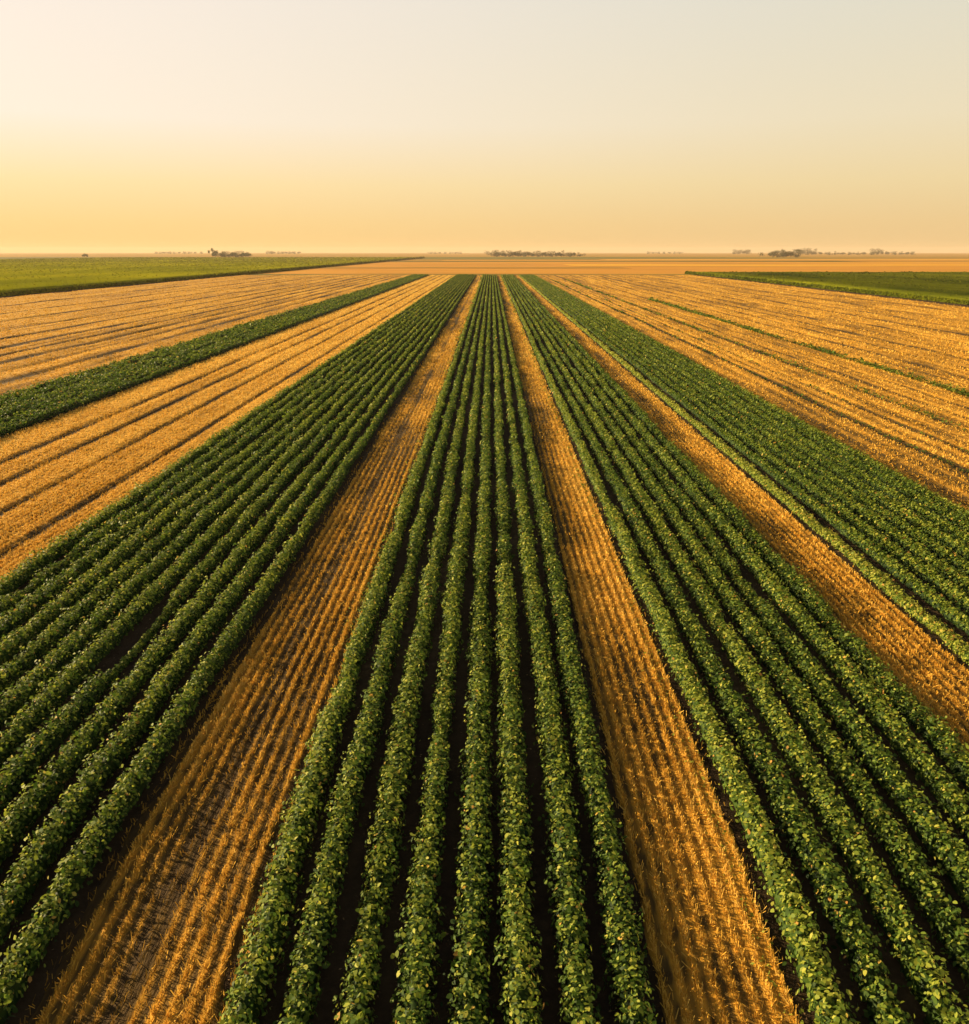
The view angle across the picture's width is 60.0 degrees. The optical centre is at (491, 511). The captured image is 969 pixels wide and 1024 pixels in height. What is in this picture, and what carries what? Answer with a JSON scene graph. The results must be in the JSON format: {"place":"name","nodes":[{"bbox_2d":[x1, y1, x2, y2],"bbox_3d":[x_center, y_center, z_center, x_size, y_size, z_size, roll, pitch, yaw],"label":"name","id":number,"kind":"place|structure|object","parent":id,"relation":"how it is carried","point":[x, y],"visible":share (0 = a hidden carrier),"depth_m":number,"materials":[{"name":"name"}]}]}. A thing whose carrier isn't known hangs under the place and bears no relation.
{"place":"outdoors","nodes":[
{"label":"outdoors","id":0,"kind":"place"},
{"bbox_2d":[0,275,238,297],"bbox_3d":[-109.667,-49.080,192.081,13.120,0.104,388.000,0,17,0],"label":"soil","id":1,"kind":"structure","parent":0,"point":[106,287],"depth_m":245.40,"materials":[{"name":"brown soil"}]},
{"bbox_2d":[0,275,409,396],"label":"stubble field","id":2,"kind":"structure","parent":0,"point":[195,313],"depth_m":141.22,"materials":[{"name":"yellow plant"}]},
{"bbox_2d":[0,275,453,582],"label":"stubble field","id":3,"kind":"structure","parent":0,"point":[80,504],"depth_m":50.18,"materials":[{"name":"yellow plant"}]},
{"bbox_2d":[0,274,413,400],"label":"crop row","id":4,"kind":"object","parent":3,"relation":"on","point":[43,385],"visible":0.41,"depth_m":79.13,"materials":[{"name":"green plant"}]},
{"bbox_2d":[0,274,414,402],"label":"crop row","id":5,"kind":"object","parent":3,"relation":"on","point":[128,361],"visible":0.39,"depth_m":78.22,"materials":[{"name":"green plant"}]},
{"bbox_2d":[0,274,416,406],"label":"crop row","id":6,"kind":"object","parent":3,"relation":"on","point":[51,389],"visible":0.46,"depth_m":79.27,"materials":[{"name":"green plant"}]},
{"bbox_2d":[0,274,419,410],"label":"crop row","id":7,"kind":"object","parent":3,"relation":"on","point":[130,365],"visible":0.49,"depth_m":77.15,"materials":[{"name":"green plant"}]},
{"bbox_2d":[0,274,421,414],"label":"crop row","id":8,"kind":"object","parent":3,"relation":"on","point":[155,360],"visible":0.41,"depth_m":76.13,"materials":[{"name":"green plant"}]},
{"bbox_2d":[0,274,422,419],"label":"crop row","id":9,"kind":"object","parent":3,"relation":"on","point":[12,411],"visible":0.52,"depth_m":69.53,"materials":[{"name":"green plant"}]},
{"bbox_2d":[0,274,423,423],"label":"crop row","id":10,"kind":"object","parent":3,"relation":"on","point":[69,396],"visible":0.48,"depth_m":71.23,"materials":[{"name":"green plant"}]},
{"bbox_2d":[0,274,425,427],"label":"crop row","id":11,"kind":"object","parent":3,"relation":"on","point":[131,378],"visible":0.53,"depth_m":69.47,"materials":[{"name":"green plant"}]},
{"bbox_2d":[0,274,427,436],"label":"crop row","id":12,"kind":"object","parent":3,"relation":"on","point":[45,415],"visible":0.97,"depth_m":68.66,"materials":[{"name":"green plant"}]},
{"bbox_2d":[0,278,474,1023],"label":"soil","id":13,"kind":"structure","parent":0,"point":[34,992],"depth_m":19.83,"materials":[{"name":"brown soil"}]},
{"bbox_2d":[0,274,457,597],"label":"crop row","id":14,"kind":"object","parent":13,"relation":"on","point":[56,549],"visible":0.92,"depth_m":34.94,"materials":[{"name":"green plant"}]},
{"bbox_2d":[0,274,459,617],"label":"crop row","id":15,"kind":"object","parent":13,"relation":"on","point":[65,563],"visible":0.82,"depth_m":35.31,"materials":[{"name":"green plant"}]},
{"bbox_2d":[0,274,461,641],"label":"crop row","id":16,"kind":"object","parent":13,"relation":"on","point":[23,612],"visible":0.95,"depth_m":31.86,"materials":[{"name":"green plant"}]},
{"bbox_2d":[0,274,463,668],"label":"crop row","id":17,"kind":"object","parent":13,"relation":"on","point":[26,633],"visible":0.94,"depth_m":29.77,"materials":[{"name":"green plant"}]},
{"bbox_2d":[0,274,465,691],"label":"crop row","id":18,"kind":"object","parent":13,"relation":"on","point":[45,641],"visible":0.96,"depth_m":28.53,"materials":[{"name":"green plant"}]},
{"bbox_2d":[0,274,467,730],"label":"crop row","id":19,"kind":"object","parent":13,"relation":"on","point":[76,642],"visible":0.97,"depth_m":26.41,"materials":[{"name":"green plant"}]},
{"bbox_2d":[0,274,468,766],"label":"crop row","id":20,"kind":"object","parent":13,"relation":"on","point":[68,682],"visible":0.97,"depth_m":24.47,"materials":[{"name":"green plant"}]},
{"bbox_2d":[0,274,470,812],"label":"crop row","id":21,"kind":"object","parent":13,"relation":"on","point":[18,774],"visible":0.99,"depth_m":23.18,"materials":[{"name":"green plant"}]},
{"bbox_2d":[0,274,472,873],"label":"crop row","id":22,"kind":"object","parent":13,"relation":"on","point":[40,796],"visible":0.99,"depth_m":20.75,"materials":[{"name":"green plant"}]},
{"bbox_2d":[0,274,473,944],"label":"crop row","id":23,"kind":"object","parent":13,"relation":"on","point":[24,882],"visible":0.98,"depth_m":18.34,"materials":[{"name":"green plant"}]},
{"bbox_2d":[0,275,475,1023],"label":"crop row","id":24,"kind":"object","parent":13,"relation":"on","point":[34,943],"visible":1,"depth_m":16.30,"materials":[{"name":"green plant"}]},
{"bbox_2d":[19,275,481,1023],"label":"stubble field","id":25,"kind":"structure","parent":0,"point":[129,965],"depth_m":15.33,"materials":[{"name":"yellow plant"}]},
{"bbox_2d":[224,275,665,1023],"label":"soil","id":26,"kind":"structure","parent":0,"point":[346,927],"depth_m":15.76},
{"bbox_2d":[218,274,483,1023],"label":"crop row","id":27,"kind":"object","parent":26,"relation":"on","point":[263,957],"visible":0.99,"depth_m":15.70,"materials":[{"name":"green plant"}]},
{"bbox_2d":[273,274,485,1023],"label":"crop row","id":28,"kind":"object","parent":26,"relation":"on","point":[320,905],"visible":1,"depth_m":15.86,"materials":[{"name":"green plant"}]},
{"bbox_2d":[332,274,487,1023],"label":"crop row","id":29,"kind":"object","parent":26,"relation":"on","point":[365,967],"visible":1,"depth_m":16.14,"materials":[{"name":"green plant"}]},
{"bbox_2d":[390,274,488,1023],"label":"crop row","id":30,"kind":"object","parent":26,"relation":"on","point":[415,991],"visible":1,"depth_m":15.66,"materials":[{"name":"green plant"}]},
{"bbox_2d":[440,274,497,1023],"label":"crop row","id":31,"kind":"object","parent":26,"relation":"on","point":[469,989],"visible":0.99,"depth_m":15.72,"materials":[{"name":"green plant"}]},
{"bbox_2d":[491,274,548,1023],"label":"crop row","id":32,"kind":"object","parent":26,"relation":"on","point":[518,980],"visible":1,"depth_m":15.75,"materials":[{"name":"green plant"}]},
{"bbox_2d":[494,275,602,1023],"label":"crop row","id":33,"kind":"object","parent":26,"relation":"on","point":[573,957],"visible":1,"depth_m":15.98,"materials":[{"name":"green plant"}]},
{"bbox_2d":[495,275,660,1023],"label":"crop row","id":34,"kind":"object","parent":26,"relation":"on","point":[628,978],"visible":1,"depth_m":15.85,"materials":[{"name":"green plant"}]},
{"bbox_2d":[247,274,690,274],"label":"track","id":35,"kind":"structure","parent":0,"point":[474,274],"depth_m":393.86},
{"bbox_2d":[321,267,624,267],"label":"field","id":36,"kind":"structure","parent":0,"point":[472,267],"depth_m":565.95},
{"bbox_2d":[0,253,968,645],"bbox_3d":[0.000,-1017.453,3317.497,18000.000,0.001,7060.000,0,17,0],"label":"ground","id":37,"kind":"structure","parent":0,"point":[464,259],"depth_m":2415.88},
{"bbox_2d":[0,256,424,295],"bbox_3d":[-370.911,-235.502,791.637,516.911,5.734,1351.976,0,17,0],"label":"field crop","id":38,"kind":"object","parent":37,"relation":"on","point":[18,276],"visible":0.97,"depth_m":474.06,"materials":[{"name":"green plant"}]},
{"bbox_2d":[207,248,218,255],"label":"tree","id":39,"kind":"object","parent":37,"relation":"on","point":[214,253],"visible":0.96,"depth_m":1574.58,"materials":[{"name":"brown plant"}]},
{"bbox_2d":[4,275,968,1023],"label":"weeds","id":40,"kind":"object","parent":37,"relation":"on","point":[616,571],"visible":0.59,"depth_m":30.88,"materials":[{"name":"green plant"}]},
{"bbox_2d":[484,250,498,256],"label":"tree","id":41,"kind":"object","parent":37,"relation":"on","point":[494,252],"visible":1,"depth_m":1816.39,"materials":[{"name":"beige plant"}]},
{"bbox_2d":[500,250,512,256],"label":"tree","id":42,"kind":"object","parent":37,"relation":"on","point":[503,253],"visible":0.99,"depth_m":1791.51,"materials":[{"name":"brown plant"}]},
{"bbox_2d":[759,251,778,255],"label":"tree","id":43,"kind":"object","parent":37,"relation":"on","point":[771,253],"visible":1,"depth_m":1592.60,"materials":[{"name":"brown plant"}]},
{"bbox_2d":[777,251,794,256],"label":"tree","id":44,"kind":"object","parent":37,"relation":"on","point":[789,253],"visible":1,"depth_m":1577.31,"materials":[{"name":"brown plant"}]},
{"bbox_2d":[780,249,793,256],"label":"tree","id":45,"kind":"object","parent":37,"relation":"on","point":[784,254],"visible":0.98,"depth_m":1575.90,"materials":[{"name":"brown plant"}]},
{"bbox_2d":[780,249,800,256],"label":"tree","id":46,"kind":"object","parent":37,"relation":"on","point":[798,250],"visible":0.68,"depth_m":1595.73,"materials":[{"name":"brown plant"}]},
{"bbox_2d":[799,248,811,254],"bbox_3d":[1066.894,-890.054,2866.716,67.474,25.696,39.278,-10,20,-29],"label":"tree","id":47,"kind":"object","parent":37,"relation":"on","point":[804,250],"visible":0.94,"depth_m":2868.70,"materials":[{"name":"brown plant"}]},
{"bbox_2d":[685,271,968,304],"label":"field crop","id":48,"kind":"object","parent":37,"relation":"on","point":[948,287],"visible":0.98,"depth_m":272.37,"materials":[{"name":"green plant"}]},
{"bbox_2d":[869,248,882,254],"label":"tree","id":49,"kind":"object","parent":37,"relation":"on","point":[873,252],"visible":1,"depth_m":2871.51,"materials":[{"name":"beige plant"}]},
{"bbox_2d":[0,257,968,258],"bbox_3d":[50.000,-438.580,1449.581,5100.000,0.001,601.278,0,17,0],"label":"field","id":50,"kind":"structure","parent":0,"point":[629,257],"depth_m":1562.68,"materials":[{"name":"plant"}]},
{"bbox_2d":[0,0,968,252],"label":"sky","id":51,"kind":"structure","parent":0,"point":[127,126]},
{"bbox_2d":[259,262,968,273],"bbox_3d":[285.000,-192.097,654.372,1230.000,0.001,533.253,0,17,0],"label":"field","id":52,"kind":"structure","parent":0,"point":[654,269],"depth_m":537.43,"materials":[{"name":"beige plant"}]},
{"bbox_2d":[386,261,859,261],"bbox_3d":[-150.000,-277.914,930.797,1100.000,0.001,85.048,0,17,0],"label":"field","id":53,"kind":"structure","parent":0,"point":[622,261],"depth_m":910.94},
{"bbox_2d":[497,275,800,1023],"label":"stubble field","id":54,"kind":"structure","parent":0,"point":[709,996],"depth_m":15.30,"materials":[{"name":"plant"}]},
{"bbox_2d":[442,260,968,261],"bbox_3d":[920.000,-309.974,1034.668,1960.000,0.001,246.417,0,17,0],"label":"field","id":55,"kind":"structure","parent":0,"point":[741,260],"depth_m":1027.90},
{"bbox_2d":[501,275,968,1023],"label":"soil","id":56,"kind":"structure","parent":0,"point":[911,1007],"depth_m":16.65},
{"bbox_2d":[501,274,859,1023],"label":"crop row","id":57,"kind":"object","parent":56,"relation":"on","point":[811,964],"visible":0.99,"depth_m":15.70,"materials":[{"name":"green plant"}]},
{"bbox_2d":[503,274,914,1023],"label":"crop row","id":58,"kind":"object","parent":56,"relation":"on","point":[823,876],"visible":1,"depth_m":15.73,"materials":[{"name":"green plant"}]},
{"bbox_2d":[505,274,968,1023],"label":"crop row","id":59,"kind":"object","parent":56,"relation":"on","point":[895,920],"visible":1,"depth_m":15.79,"materials":[{"name":"green plant"}]},
{"bbox_2d":[507,274,968,1002],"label":"crop row","id":60,"kind":"object","parent":56,"relation":"on","point":[925,890],"visible":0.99,"depth_m":17.59,"materials":[{"name":"green plant"}]},
{"bbox_2d":[508,274,968,908],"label":"crop row","id":61,"kind":"object","parent":56,"relation":"on","point":[930,834],"visible":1,"depth_m":18.96,"materials":[{"name":"green plant"}]},
{"bbox_2d":[511,275,968,839],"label":"crop row","id":62,"kind":"object","parent":56,"relation":"on","point":[923,765],"visible":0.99,"depth_m":21.53,"materials":[{"name":"green plant"}]},
{"bbox_2d":[512,274,968,794],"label":"crop row","id":63,"kind":"object","parent":56,"relation":"on","point":[942,745],"visible":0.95,"depth_m":23.67,"materials":[{"name":"green plant"}]},
{"bbox_2d":[514,275,968,756],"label":"stubble field","id":64,"kind":"structure","parent":0,"point":[961,712],"depth_m":27.19,"materials":[{"name":"yellow plant"}]},
{"bbox_2d":[518,275,968,670],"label":"soil","id":65,"kind":"structure","parent":0,"point":[931,610],"depth_m":30.99,"materials":[{"name":"brown soil"}]},
{"bbox_2d":[519,275,968,664],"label":"crop row","id":66,"kind":"object","parent":65,"relation":"on","point":[949,638],"visible":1,"depth_m":30.59,"materials":[{"name":"green plant"}]},
{"bbox_2d":[521,275,968,635],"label":"crop row","id":67,"kind":"object","parent":65,"relation":"on","point":[905,577],"visible":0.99,"depth_m":32.57,"materials":[{"name":"green plant"}]},
{"bbox_2d":[523,275,968,613],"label":"crop row","id":68,"kind":"object","parent":65,"relation":"on","point":[932,578],"visible":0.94,"depth_m":34.65,"materials":[{"name":"green plant"}]},
{"bbox_2d":[524,274,968,595],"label":"crop row","id":69,"kind":"object","parent":65,"relation":"on","point":[901,540],"visible":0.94,"depth_m":36.22,"materials":[{"name":"green plant"}]},
{"bbox_2d":[526,274,968,577],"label":"crop row","id":70,"kind":"object","parent":65,"relation":"on","point":[938,549],"visible":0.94,"depth_m":38.32,"materials":[{"name":"green plant"}]},
{"bbox_2d":[527,274,968,561],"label":"crop row","id":71,"kind":"object","parent":65,"relation":"on","point":[959,548],"visible":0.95,"depth_m":39.78,"materials":[{"name":"green plant"}]},
{"bbox_2d":[529,274,968,545],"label":"crop row","id":72,"kind":"object","parent":65,"relation":"on","point":[933,517],"visible":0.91,"depth_m":41.90,"materials":[{"name":"green plant"}]},
{"bbox_2d":[531,274,968,533],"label":"crop row","id":73,"kind":"object","parent":65,"relation":"on","point":[950,517],"visible":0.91,"depth_m":43.56,"materials":[{"name":"green plant"}]},
{"bbox_2d":[533,275,968,521],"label":"crop row","id":74,"kind":"object","parent":65,"relation":"on","point":[952,507],"visible":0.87,"depth_m":46.69,"materials":[{"name":"green plant"}]},
{"bbox_2d":[536,275,968,509],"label":"stubble field","id":75,"kind":"structure","parent":0,"point":[681,285],"depth_m":89.52,"materials":[{"name":"yellow plant"}]},
{"bbox_2d":[552,278,968,472],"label":"weeds","id":76,"kind":"object","parent":75,"relation":"on","point":[866,391],"visible":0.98,"depth_m":74.20,"materials":[{"name":"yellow plant"}]},
{"bbox_2d":[648,297,968,396],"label":"weeds","id":77,"kind":"object","parent":75,"relation":"on","point":[875,366],"visible":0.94,"depth_m":85.50,"materials":[{"name":"green plant"}]},
{"bbox_2d":[563,264,968,265],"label":"field","id":78,"kind":"structure","parent":0,"point":[767,264],"depth_m":698.94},
{"bbox_2d":[601,259,968,259],"bbox_3d":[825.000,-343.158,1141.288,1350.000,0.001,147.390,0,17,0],"label":"field","id":79,"kind":"structure","parent":0,"point":[784,259],"depth_m":1145.54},
{"bbox_2d":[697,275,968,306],"bbox_3d":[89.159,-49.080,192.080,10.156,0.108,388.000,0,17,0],"label":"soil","id":80,"kind":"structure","parent":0,"point":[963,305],"depth_m":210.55,"materials":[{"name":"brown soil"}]}
]}

